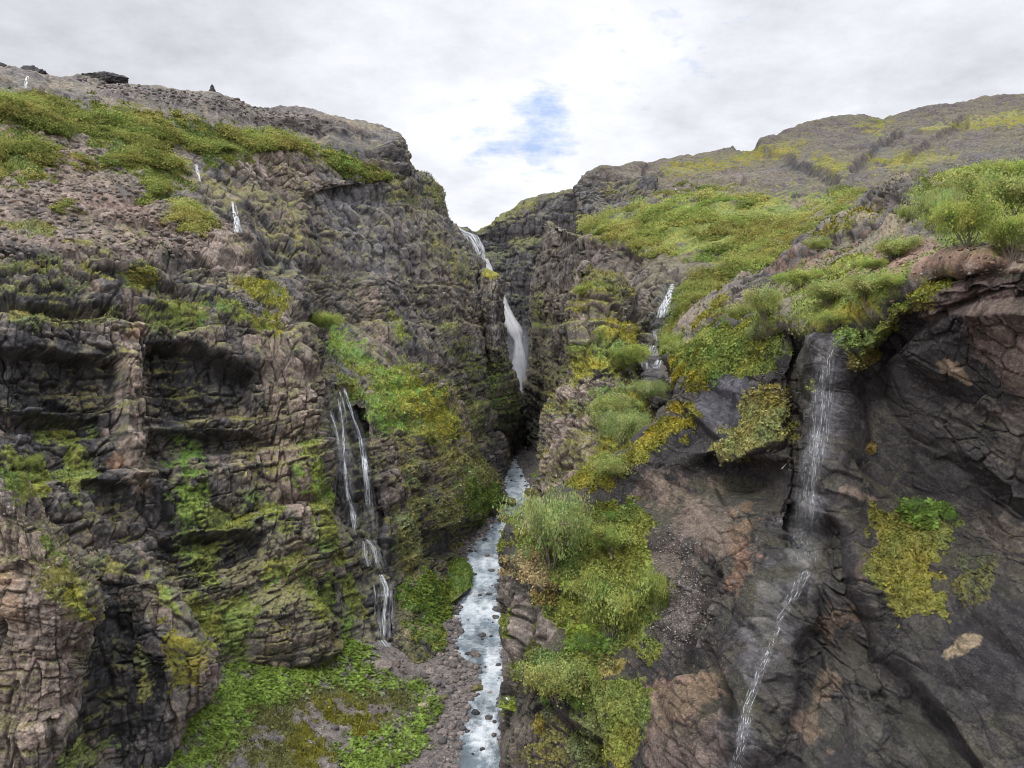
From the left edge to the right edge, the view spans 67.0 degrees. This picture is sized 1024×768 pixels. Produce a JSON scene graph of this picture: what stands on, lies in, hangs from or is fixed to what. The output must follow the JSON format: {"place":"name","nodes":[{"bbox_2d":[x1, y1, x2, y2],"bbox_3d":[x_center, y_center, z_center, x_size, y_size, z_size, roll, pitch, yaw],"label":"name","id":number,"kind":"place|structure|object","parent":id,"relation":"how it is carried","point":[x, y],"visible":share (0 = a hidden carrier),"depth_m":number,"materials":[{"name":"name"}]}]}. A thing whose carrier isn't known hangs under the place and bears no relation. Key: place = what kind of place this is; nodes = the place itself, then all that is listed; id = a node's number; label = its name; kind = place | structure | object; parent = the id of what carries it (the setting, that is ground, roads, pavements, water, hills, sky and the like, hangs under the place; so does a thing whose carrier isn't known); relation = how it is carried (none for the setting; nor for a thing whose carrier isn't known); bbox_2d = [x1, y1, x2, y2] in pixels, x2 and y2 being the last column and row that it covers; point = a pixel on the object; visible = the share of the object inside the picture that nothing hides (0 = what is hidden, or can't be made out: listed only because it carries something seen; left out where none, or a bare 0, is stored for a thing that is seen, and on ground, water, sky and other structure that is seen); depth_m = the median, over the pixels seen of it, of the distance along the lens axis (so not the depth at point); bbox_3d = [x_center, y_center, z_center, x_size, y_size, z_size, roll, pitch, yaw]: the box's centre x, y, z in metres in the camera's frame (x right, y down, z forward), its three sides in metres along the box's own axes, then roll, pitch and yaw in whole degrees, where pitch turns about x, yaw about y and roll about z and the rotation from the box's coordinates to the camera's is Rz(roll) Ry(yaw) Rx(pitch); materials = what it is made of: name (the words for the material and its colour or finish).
{"place":"outdoors","nodes":[
{"label":"outdoors","id":0,"kind":"place"},
{"bbox_2d":[0,470,110,767],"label":"cliff","id":1,"kind":"structure","parent":0,"point":[38,627],"depth_m":85.03,"materials":[{"name":"stone"}]},
{"bbox_2d":[0,466,106,765],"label":"moss cover","id":2,"kind":"object","parent":1,"relation":"on","point":[18,473],"visible":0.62,"depth_m":86.78,"materials":[{"name":"green plant"}]},
{"bbox_2d":[56,543,221,767],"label":"cliff","id":3,"kind":"structure","parent":0,"point":[151,676],"depth_m":104.98,"materials":[{"name":"stone"}]},
{"bbox_2d":[0,65,418,678],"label":"cliff","id":4,"kind":"structure","parent":0,"point":[236,399],"depth_m":148.54,"materials":[{"name":"stone"}]},
{"bbox_2d":[13,451,48,470],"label":"bush","id":5,"kind":"object","parent":4,"relation":"on","point":[33,459],"visible":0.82,"depth_m":120.13,"materials":[{"name":"green plant"}]},
{"bbox_2d":[0,125,66,180],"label":"brushwood","id":6,"kind":"object","parent":4,"relation":"on","point":[37,147],"visible":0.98,"depth_m":173.28,"materials":[{"name":"green plant"}]},
{"bbox_2d":[20,65,47,73],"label":"rock outcrop","id":7,"kind":"object","parent":4,"relation":"on","point":[31,67],"visible":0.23,"depth_m":230.57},
{"bbox_2d":[42,142,160,289],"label":"brushwood","id":8,"kind":"object","parent":4,"relation":"on","point":[138,281],"visible":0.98,"depth_m":164.23,"materials":[{"name":"green plant"}]},
{"bbox_2d":[81,71,128,83],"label":"rock outcrop","id":9,"kind":"object","parent":4,"relation":"on","point":[109,77],"visible":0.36,"depth_m":262.91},
{"bbox_2d":[0,126,216,258],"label":"scree","id":10,"kind":"structure","parent":4,"relation":"on","point":[118,214],"depth_m":166.06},
{"bbox_2d":[84,125,193,195],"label":"brushwood","id":11,"kind":"object","parent":4,"relation":"on","point":[157,156],"visible":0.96,"depth_m":195.54,"materials":[{"name":"green plant"}]},
{"bbox_2d":[0,87,322,158],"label":"brushwood","id":12,"kind":"object","parent":4,"relation":"on","point":[41,108],"visible":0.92,"depth_m":207.15,"materials":[{"name":"green plant"}]},
{"bbox_2d":[160,193,224,237],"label":"brushwood","id":13,"kind":"object","parent":4,"relation":"on","point":[187,211],"visible":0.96,"depth_m":177.62,"materials":[{"name":"green plant"}]},
{"bbox_2d":[0,80,401,662],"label":"moss cover","id":14,"kind":"object","parent":4,"relation":"on","point":[206,154],"visible":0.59,"depth_m":155.00,"materials":[{"name":"green plant"}]},
{"bbox_2d":[74,77,339,136],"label":"scree","id":15,"kind":"structure","parent":4,"relation":"on","point":[145,92],"depth_m":243.79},
{"bbox_2d":[232,202,239,231],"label":"waterfall","id":16,"kind":"structure","parent":4,"relation":"on","point":[235,217],"depth_m":186.24,"materials":[{"name":"liquid"}]},
{"bbox_2d":[308,305,347,337],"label":"bush","id":17,"kind":"object","parent":4,"relation":"on","point":[326,319],"visible":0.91,"depth_m":195.19,"materials":[{"name":"green plant"}]},
{"bbox_2d":[301,141,396,181],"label":"brushwood","id":18,"kind":"object","parent":4,"relation":"on","point":[337,158],"visible":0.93,"depth_m":267.24,"materials":[{"name":"green plant"}]},
{"bbox_2d":[99,447,539,767],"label":"canyon floor","id":19,"kind":"structure","parent":0,"point":[328,732],"depth_m":129.78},
{"bbox_2d":[140,635,444,767],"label":"herb cover","id":20,"kind":"object","parent":19,"relation":"on","point":[267,677],"visible":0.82,"depth_m":128.06,"materials":[{"name":"green plant"}]},
{"bbox_2d":[193,657,421,767],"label":"moss cover","id":21,"kind":"object","parent":19,"relation":"on","point":[309,733],"visible":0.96,"depth_m":123.49,"materials":[{"name":"green plant"}]},
{"bbox_2d":[194,641,445,766],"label":"scattered stones","id":22,"kind":"object","parent":19,"relation":"on","point":[277,739],"visible":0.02,"depth_m":125.12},
{"bbox_2d":[374,660,392,670],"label":"boulder","id":23,"kind":"object","parent":19,"relation":"on","point":[384,664],"visible":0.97,"depth_m":147.12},
{"bbox_2d":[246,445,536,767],"bbox_3d":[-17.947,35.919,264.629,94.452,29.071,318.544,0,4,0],"label":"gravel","id":24,"kind":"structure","parent":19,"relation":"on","point":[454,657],"depth_m":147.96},
{"bbox_2d":[393,660,401,667],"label":"boulder","id":25,"kind":"object","parent":19,"relation":"on","point":[396,663],"visible":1,"depth_m":150.12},
{"bbox_2d":[399,667,406,674],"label":"boulder","id":26,"kind":"object","parent":19,"relation":"on","point":[403,670],"visible":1,"depth_m":148.82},
{"bbox_2d":[418,702,427,707],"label":"boulder","id":27,"kind":"object","parent":19,"relation":"on","point":[422,704],"visible":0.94,"depth_m":138.94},
{"bbox_2d":[391,568,458,662],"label":"bank","id":28,"kind":"structure","parent":19,"relation":"on","point":[412,649],"depth_m":162.65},
{"bbox_2d":[391,566,461,662],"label":"herb cover","id":29,"kind":"object","parent":28,"relation":"on","point":[437,588],"visible":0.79,"depth_m":171.28,"materials":[{"name":"green plant"}]},
{"bbox_2d":[426,667,434,673],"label":"boulder","id":30,"kind":"object","parent":19,"relation":"on","point":[430,670],"visible":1,"depth_m":151.83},
{"bbox_2d":[452,677,459,681],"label":"boulder","id":31,"kind":"object","parent":19,"relation":"on","point":[455,679],"visible":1,"depth_m":149.00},
{"bbox_2d":[448,557,471,601],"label":"bank","id":32,"kind":"structure","parent":19,"relation":"on","point":[456,581],"depth_m":195.28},
{"bbox_2d":[447,555,473,600],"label":"grass cover","id":33,"kind":"object","parent":32,"relation":"on","point":[451,567],"depth_m":198.44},
{"bbox_2d":[471,684,482,691],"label":"boulder","id":34,"kind":"object","parent":19,"relation":"on","point":[477,687],"visible":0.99,"depth_m":146.46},
{"bbox_2d":[492,606,500,611],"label":"boulder","id":35,"kind":"object","parent":19,"relation":"on","point":[496,608],"visible":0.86,"depth_m":183.35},
{"bbox_2d":[497,514,510,522],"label":"boulder","id":36,"kind":"object","parent":19,"relation":"on","point":[499,520],"visible":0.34,"depth_m":255.02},
{"bbox_2d":[502,497,515,505],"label":"boulder","id":37,"kind":"object","parent":19,"relation":"on","point":[508,502],"visible":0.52,"depth_m":274.19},
{"bbox_2d":[524,488,535,495],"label":"boulder","id":38,"kind":"object","parent":19,"relation":"on","point":[526,491],"visible":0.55,"depth_m":285.96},
{"bbox_2d":[305,171,510,644],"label":"cliff","id":39,"kind":"structure","parent":0,"point":[342,207],"depth_m":247.65,"materials":[{"name":"stone"}]},
{"bbox_2d":[331,390,388,646],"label":"waterfall","id":40,"kind":"structure","parent":39,"relation":"on","point":[365,475],"depth_m":171.51,"materials":[{"name":"liquid"}]},
{"bbox_2d":[316,170,507,640],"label":"moss cover","id":41,"kind":"object","parent":39,"relation":"on","point":[437,187],"visible":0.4,"depth_m":283.18,"materials":[{"name":"green plant"}]},
{"bbox_2d":[330,361,503,629],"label":"cliff","id":42,"kind":"structure","parent":0,"point":[387,495],"depth_m":200.55,"materials":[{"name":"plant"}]},
{"bbox_2d":[328,359,504,627],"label":"moss cover","id":43,"kind":"object","parent":42,"relation":"on","point":[481,461],"visible":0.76,"depth_m":218.41,"materials":[{"name":"green plant"}]},
{"bbox_2d":[452,444,529,767],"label":"river","id":44,"kind":"structure","parent":0,"point":[477,611],"depth_m":168.77,"materials":[{"name":"liquid"}]},
{"bbox_2d":[469,650,480,657],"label":"boulder","id":45,"kind":"object","parent":44,"relation":"in","point":[473,653],"visible":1,"depth_m":160.71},
{"bbox_2d":[477,632,485,636],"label":"boulder","id":46,"kind":"object","parent":44,"relation":"in","point":[482,634],"visible":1,"depth_m":169.86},
{"bbox_2d":[485,715,492,719],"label":"boulder","id":47,"kind":"object","parent":44,"relation":"in","point":[488,717],"visible":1,"depth_m":136.93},
{"bbox_2d":[457,449,527,754],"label":"river stones","id":48,"kind":"object","parent":44,"relation":"in","point":[477,712],"visible":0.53,"depth_m":160.18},
{"bbox_2d":[477,267,527,461],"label":"cliff","id":49,"kind":"structure","parent":0,"point":[506,397],"depth_m":312.89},
{"bbox_2d":[0,0,1023,231],"label":"sky","id":50,"kind":"structure","parent":0,"point":[505,103],"materials":[{"name":"white"}]},
{"bbox_2d":[458,175,657,393],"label":"cliff","id":51,"kind":"structure","parent":0,"point":[510,240],"depth_m":463.06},
{"bbox_2d":[459,227,526,391],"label":"waterfall","id":52,"kind":"structure","parent":51,"relation":"on","point":[519,363],"depth_m":446.04,"materials":[{"name":"liquid"}]},
{"bbox_2d":[522,220,600,477],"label":"cliff","id":53,"kind":"structure","parent":0,"point":[562,253],"depth_m":364.80,"materials":[{"name":"stone"}]},
{"bbox_2d":[535,260,649,498],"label":"cliff","id":54,"kind":"structure","parent":0,"point":[566,423],"depth_m":137.77,"materials":[{"name":"stone"}]},
{"bbox_2d":[572,283,589,298],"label":"bush","id":55,"kind":"object","parent":54,"relation":"on","point":[582,288],"visible":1,"depth_m":142.93,"materials":[{"name":"green plant"}]},
{"bbox_2d":[534,260,652,494],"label":"moss cover","id":56,"kind":"object","parent":54,"relation":"on","point":[629,335],"visible":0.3,"depth_m":139.36,"materials":[{"name":"green plant"}]},
{"bbox_2d":[581,390,642,419],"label":"bush","id":57,"kind":"object","parent":54,"relation":"on","point":[608,402],"visible":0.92,"depth_m":122.75,"materials":[{"name":"green plant"}]},
{"bbox_2d":[587,405,653,446],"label":"bush","id":58,"kind":"object","parent":54,"relation":"on","point":[625,425],"visible":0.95,"depth_m":110.22,"materials":[{"name":"green plant"}]},
{"bbox_2d":[609,338,655,373],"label":"bush","id":59,"kind":"object","parent":54,"relation":"on","point":[636,352],"visible":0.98,"depth_m":136.43,"materials":[{"name":"green plant"}]},
{"bbox_2d":[613,375,670,406],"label":"bush","id":60,"kind":"object","parent":54,"relation":"on","point":[645,388],"visible":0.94,"depth_m":129.45,"materials":[{"name":"green plant"}]},
{"bbox_2d":[496,272,1023,767],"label":"cliff","id":61,"kind":"structure","parent":0,"point":[930,404],"depth_m":42.10,"materials":[{"name":"stone"}]},
{"bbox_2d":[521,662,536,685],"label":"bush","id":62,"kind":"object","parent":61,"relation":"on","point":[530,670],"visible":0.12,"depth_m":52.50,"materials":[{"name":"green plant"}]},
{"bbox_2d":[492,471,612,570],"bbox_3d":[3.133,10.677,57.018,7.592,7.384,8.395,-2,5,-26],"label":"bush","id":63,"kind":"object","parent":61,"relation":"on","point":[548,521],"visible":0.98,"depth_m":56.11,"materials":[{"name":"green plant"}]},
{"bbox_2d":[512,651,593,708],"bbox_3d":[2.686,18.661,48.923,4.955,3.928,4.943,-1,5,-13],"label":"bush","id":64,"kind":"object","parent":61,"relation":"on","point":[556,678],"visible":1,"depth_m":48.21,"materials":[{"name":"green plant"}]},
{"bbox_2d":[567,696,591,712],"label":"herb clump","id":65,"kind":"object","parent":61,"relation":"on","point":[576,705],"visible":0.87,"depth_m":48.54,"materials":[{"name":"green plant"}]},
{"bbox_2d":[556,626,603,654],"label":"herb clump","id":66,"kind":"object","parent":61,"relation":"on","point":[588,646],"visible":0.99,"depth_m":50.66,"materials":[{"name":"green plant"}]},
{"bbox_2d":[559,555,657,641],"bbox_3d":[5.966,14.536,50.581,7.192,5.979,5.227,3,5,36],"label":"bush","id":67,"kind":"object","parent":61,"relation":"on","point":[603,589],"visible":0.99,"depth_m":49.92,"materials":[{"name":"green plant"}]},
{"bbox_2d":[575,517,642,559],"bbox_3d":[7.504,11.086,55.252,5.670,3.016,4.121,3,5,36],"label":"bush","id":68,"kind":"object","parent":61,"relation":"on","point":[610,536],"visible":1,"depth_m":54.73,"materials":[{"name":"green plant"}]},
{"bbox_2d":[599,508,618,521],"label":"herb clump","id":69,"kind":"object","parent":61,"relation":"on","point":[609,514],"visible":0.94,"depth_m":57.48,"materials":[{"name":"green plant"}]},
{"bbox_2d":[587,450,640,481],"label":"bush","id":70,"kind":"object","parent":61,"relation":"on","point":[613,466],"visible":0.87,"depth_m":59.12,"materials":[{"name":"green plant"}]},
{"bbox_2d":[639,564,674,615],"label":"bush","id":71,"kind":"object","parent":61,"relation":"on","point":[658,594],"visible":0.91,"depth_m":49.07,"materials":[{"name":"green plant"}]},
{"bbox_2d":[646,520,711,655],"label":"scree","id":72,"kind":"structure","parent":61,"relation":"on","point":[682,600],"depth_m":48.47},
{"bbox_2d":[689,325,721,345],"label":"bush","id":73,"kind":"object","parent":61,"relation":"on","point":[704,338],"visible":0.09,"depth_m":64.86,"materials":[{"name":"green plant"}]},
{"bbox_2d":[495,277,997,767],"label":"moss cover","id":74,"kind":"object","parent":61,"relation":"on","point":[689,354],"visible":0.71,"depth_m":53.36,"materials":[{"name":"green plant"}]},
{"bbox_2d":[564,497,955,655],"bbox_3d":[13.634,12.214,47.845,23.670,12.369,3.488,2,5,26],"label":"herb cover","id":75,"kind":"object","parent":61,"relation":"on","point":[924,519],"visible":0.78,"depth_m":44.04,"materials":[{"name":"green plant"}]},
{"bbox_2d":[736,573,802,766],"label":"waterfall","id":76,"kind":"structure","parent":61,"relation":"on","point":[756,682],"depth_m":38.34,"materials":[{"name":"liquid"}]},
{"bbox_2d":[810,351,832,500],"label":"waterfall","id":77,"kind":"structure","parent":61,"relation":"on","point":[821,418],"depth_m":44.52,"materials":[{"name":"liquid"}]},
{"bbox_2d":[895,495,960,512],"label":"herb clump","id":78,"kind":"object","parent":61,"relation":"on","point":[912,503],"visible":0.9,"depth_m":43.59,"materials":[{"name":"green plant"}]},
{"bbox_2d":[941,512,964,525],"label":"herb clump","id":79,"kind":"object","parent":61,"relation":"on","point":[953,517],"visible":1,"depth_m":42.28,"materials":[{"name":"green plant"}]},
{"bbox_2d":[573,93,1023,418],"bbox_3d":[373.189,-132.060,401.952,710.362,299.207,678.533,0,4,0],"label":"hillside","id":80,"kind":"structure","parent":0,"point":[788,169],"depth_m":433.39,"materials":[{"name":"stone"}]},
{"bbox_2d":[641,284,673,367],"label":"waterfall","id":81,"kind":"structure","parent":80,"relation":"on","point":[661,313],"depth_m":166.82,"materials":[{"name":"liquid"}]},
{"bbox_2d":[597,178,763,198],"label":"brushwood","id":82,"kind":"object","parent":80,"relation":"on","point":[667,192],"visible":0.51,"depth_m":404.99,"materials":[{"name":"green plant"}]},
{"bbox_2d":[576,185,791,267],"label":"brushwood","id":83,"kind":"object","parent":80,"relation":"on","point":[627,230],"visible":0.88,"depth_m":261.74,"materials":[{"name":"green plant"}]},
{"bbox_2d":[652,238,791,351],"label":"brushwood","id":84,"kind":"object","parent":80,"relation":"on","point":[704,281],"visible":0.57,"depth_m":179.57,"materials":[{"name":"green plant"}]},
{"bbox_2d":[747,183,867,264],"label":"brushwood","id":85,"kind":"object","parent":80,"relation":"on","point":[848,194],"visible":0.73,"depth_m":206.18,"materials":[{"name":"green plant"}]},
{"bbox_2d":[659,173,1023,389],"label":"hillside","id":86,"kind":"structure","parent":0,"point":[892,193],"depth_m":57.22,"materials":[{"name":"stone"}]},
{"bbox_2d":[655,325,685,350],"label":"bush","id":87,"kind":"object","parent":86,"relation":"on","point":[668,338],"visible":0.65,"depth_m":102.37,"materials":[{"name":"green plant"}]},
{"bbox_2d":[660,333,693,349],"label":"bush","id":88,"kind":"object","parent":86,"relation":"on","point":[674,346],"visible":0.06,"depth_m":87.57,"materials":[{"name":"green plant"}]},
{"bbox_2d":[713,298,755,319],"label":"bush","id":89,"kind":"object","parent":86,"relation":"on","point":[742,311],"visible":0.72,"depth_m":72.88,"materials":[{"name":"green plant"}]},
{"bbox_2d":[740,282,785,321],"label":"bush","id":90,"kind":"object","parent":86,"relation":"on","point":[770,304],"visible":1,"depth_m":53.41,"materials":[{"name":"green plant"}]},
{"bbox_2d":[765,267,825,288],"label":"bush","id":91,"kind":"object","parent":86,"relation":"on","point":[797,277],"visible":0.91,"depth_m":68.81,"materials":[{"name":"green plant"}]},
{"bbox_2d":[801,235,832,252],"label":"bush","id":92,"kind":"object","parent":86,"relation":"on","point":[819,242],"visible":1,"depth_m":82.92,"materials":[{"name":"green plant"}]},
{"bbox_2d":[793,277,851,307],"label":"bush","id":93,"kind":"object","parent":86,"relation":"on","point":[824,291],"visible":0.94,"depth_m":47.53,"materials":[{"name":"green plant"}]},
{"bbox_2d":[801,310,850,329],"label":"bush","id":94,"kind":"object","parent":86,"relation":"on","point":[829,317],"visible":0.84,"depth_m":46.03,"materials":[{"name":"green plant"}]},
{"bbox_2d":[660,164,1023,379],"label":"grass cover","id":95,"kind":"object","parent":86,"relation":"on","point":[712,304],"depth_m":69.01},
{"bbox_2d":[833,268,897,303],"bbox_3d":[20.513,-5.673,44.303,4.036,2.159,4.046,-4,6,-39],"label":"bush","id":96,"kind":"object","parent":86,"relation":"on","point":[863,285],"visible":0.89,"depth_m":44.06,"materials":[{"name":"green plant"}]},
{"bbox_2d":[851,257,888,271],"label":"bush","id":97,"kind":"object","parent":86,"relation":"on","point":[870,263],"visible":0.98,"depth_m":48.59,"materials":[{"name":"green plant"}]},
{"bbox_2d":[872,269,911,294],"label":"bush","id":98,"kind":"object","parent":86,"relation":"on","point":[893,280],"visible":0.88,"depth_m":42.42,"materials":[{"name":"green plant"}]},
{"bbox_2d":[868,232,926,259],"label":"bush","id":99,"kind":"object","parent":86,"relation":"on","point":[893,247],"visible":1,"depth_m":49.62,"materials":[{"name":"green plant"}]},
{"bbox_2d":[888,205,920,222],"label":"bush","id":100,"kind":"object","parent":86,"relation":"on","point":[900,211],"visible":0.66,"depth_m":66.66,"materials":[{"name":"green plant"}]},
{"bbox_2d":[800,240,1023,319],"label":"scattered stones","id":101,"kind":"object","parent":86,"relation":"on","point":[969,273],"visible":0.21,"depth_m":41.33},
{"bbox_2d":[897,181,970,233],"bbox_3d":[27.475,-11.267,50.155,4.241,3.870,3.835,-2,5,-29],"label":"bush","id":102,"kind":"object","parent":86,"relation":"on","point":[924,207],"visible":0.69,"depth_m":49.85,"materials":[{"name":"green plant"}]},
{"bbox_2d":[903,163,1008,202],"bbox_3d":[37.122,-15.877,63.892,6.796,4.490,6.780,-1,5,-17],"label":"bush","id":103,"kind":"object","parent":86,"relation":"on","point":[970,181],"visible":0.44,"depth_m":62.68,"materials":[{"name":"green plant"}]},
{"bbox_2d":[925,183,1016,246],"bbox_3d":[23.234,-8.378,39.606,4.180,3.583,3.749,-3,5,-31],"label":"bush","id":104,"kind":"object","parent":86,"relation":"on","point":[953,216],"visible":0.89,"depth_m":39.09,"materials":[{"name":"green plant"}]},
{"bbox_2d":[938,154,1009,182],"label":"bush","id":105,"kind":"object","parent":86,"relation":"on","point":[978,166],"visible":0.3,"depth_m":70.22,"materials":[{"name":"green plant"}]},
{"bbox_2d":[959,166,1023,216],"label":"bush","id":106,"kind":"object","parent":86,"relation":"on","point":[1011,189],"visible":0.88,"depth_m":51.25,"materials":[{"name":"green plant"}]},
{"bbox_2d":[970,203,1023,263],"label":"bush","id":107,"kind":"object","parent":86,"relation":"on","point":[1011,227],"visible":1,"depth_m":37.12,"materials":[{"name":"green plant"}]},
{"bbox_2d":[991,157,1023,183],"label":"bush","id":108,"kind":"object","parent":86,"relation":"on","point":[1009,167],"visible":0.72,"depth_m":64.99,"materials":[{"name":"green plant"}]}
]}

